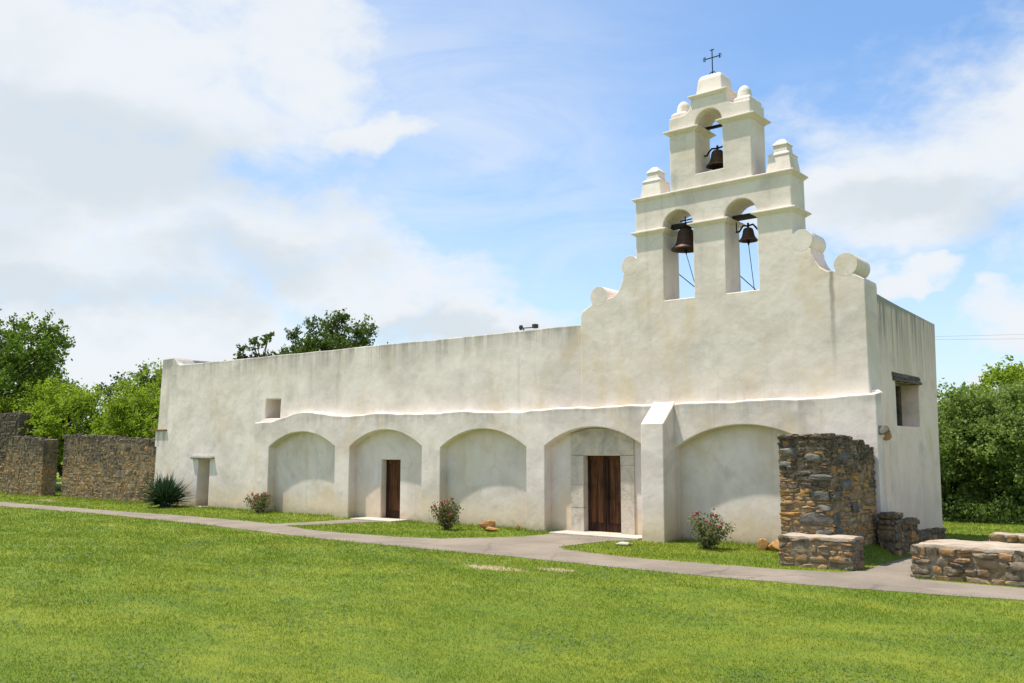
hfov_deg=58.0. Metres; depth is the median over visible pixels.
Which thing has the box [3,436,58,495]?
ruin wall
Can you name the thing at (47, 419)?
tree
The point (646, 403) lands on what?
church
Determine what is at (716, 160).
bell
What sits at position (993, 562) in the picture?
wall
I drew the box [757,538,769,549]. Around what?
rock
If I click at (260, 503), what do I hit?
rose bush
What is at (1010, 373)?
tree
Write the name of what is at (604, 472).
church door
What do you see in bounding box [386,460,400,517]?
small door
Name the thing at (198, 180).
sky
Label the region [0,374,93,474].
tree
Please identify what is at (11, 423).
ruin wall
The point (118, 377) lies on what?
tree
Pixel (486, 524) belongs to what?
rock
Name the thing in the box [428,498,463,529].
rose bush
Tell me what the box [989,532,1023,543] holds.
wall
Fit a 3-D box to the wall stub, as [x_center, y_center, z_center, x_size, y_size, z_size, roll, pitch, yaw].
[6.999,3.549,20.394,1.330,3.008,2.615,-5,-9,39]
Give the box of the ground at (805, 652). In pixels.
[0,461,1023,682]
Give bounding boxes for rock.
[478,520,495,529]
[486,526,497,530]
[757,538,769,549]
[768,540,778,551]
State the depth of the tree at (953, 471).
31.40 m
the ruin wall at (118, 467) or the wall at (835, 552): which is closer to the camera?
the wall at (835, 552)
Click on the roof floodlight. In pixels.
(521, 327)
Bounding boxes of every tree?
[0,309,79,412]
[0,346,76,393]
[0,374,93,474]
[18,378,117,478]
[86,381,160,438]
[93,363,161,435]
[109,357,181,431]
[224,343,250,360]
[241,331,280,358]
[278,326,318,354]
[283,308,387,353]
[937,378,1022,514]
[938,378,1023,515]
[946,355,1023,458]
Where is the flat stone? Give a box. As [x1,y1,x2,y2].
[616,542,631,545]
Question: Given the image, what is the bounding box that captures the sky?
[0,0,1023,434]
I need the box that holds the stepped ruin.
[877,512,945,556]
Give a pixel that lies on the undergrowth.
(981, 516)
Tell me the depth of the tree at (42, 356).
60.80 m
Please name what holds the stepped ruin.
on the ground at (805, 652)
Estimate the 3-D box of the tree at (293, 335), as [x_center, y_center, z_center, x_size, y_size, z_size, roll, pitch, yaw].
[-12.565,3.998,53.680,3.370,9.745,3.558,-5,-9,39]
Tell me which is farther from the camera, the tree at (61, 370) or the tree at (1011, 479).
the tree at (61, 370)
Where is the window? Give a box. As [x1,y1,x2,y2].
[892,372,921,425]
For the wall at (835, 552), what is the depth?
18.48 m
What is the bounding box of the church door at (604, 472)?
[588,456,620,532]
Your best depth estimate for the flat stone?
22.82 m
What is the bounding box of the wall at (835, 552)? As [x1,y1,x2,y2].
[778,532,864,570]
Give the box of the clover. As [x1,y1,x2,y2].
[0,538,1023,682]
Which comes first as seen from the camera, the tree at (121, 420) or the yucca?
the yucca
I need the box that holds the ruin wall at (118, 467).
[61,434,156,502]
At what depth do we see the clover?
12.44 m
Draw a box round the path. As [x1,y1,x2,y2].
[0,502,1023,600]
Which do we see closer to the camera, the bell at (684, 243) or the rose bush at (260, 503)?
the bell at (684, 243)
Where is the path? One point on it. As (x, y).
(892, 575)
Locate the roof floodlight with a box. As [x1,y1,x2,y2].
[519,324,537,330]
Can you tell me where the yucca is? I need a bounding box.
[137,470,192,507]
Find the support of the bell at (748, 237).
hanging from the church
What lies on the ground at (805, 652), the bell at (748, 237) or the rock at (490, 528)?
the rock at (490, 528)
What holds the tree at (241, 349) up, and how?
on the ground at (805, 652)
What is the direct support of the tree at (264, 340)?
on the ground at (805, 652)
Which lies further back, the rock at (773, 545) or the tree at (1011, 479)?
the tree at (1011, 479)
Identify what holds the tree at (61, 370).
on the ground at (805, 652)
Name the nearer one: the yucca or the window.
the window
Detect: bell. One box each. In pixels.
[671,216,693,279]
[704,145,722,169]
[736,222,757,289]
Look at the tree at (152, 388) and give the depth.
56.29 m
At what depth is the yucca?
37.90 m
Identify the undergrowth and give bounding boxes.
[942,494,1023,524]
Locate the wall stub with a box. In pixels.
[777,433,877,546]
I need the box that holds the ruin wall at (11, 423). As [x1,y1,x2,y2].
[0,412,33,490]
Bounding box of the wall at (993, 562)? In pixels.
[910,539,1023,586]
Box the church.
[150,49,942,544]
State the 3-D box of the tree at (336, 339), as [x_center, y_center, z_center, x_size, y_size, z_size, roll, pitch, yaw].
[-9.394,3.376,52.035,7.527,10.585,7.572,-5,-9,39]
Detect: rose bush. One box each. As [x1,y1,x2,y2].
[244,492,273,512]
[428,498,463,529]
[687,508,735,548]
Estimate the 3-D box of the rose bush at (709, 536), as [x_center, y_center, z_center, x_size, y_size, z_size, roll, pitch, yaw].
[4.754,4.469,22.137,1.484,1.004,1.126,-31,-32,77]

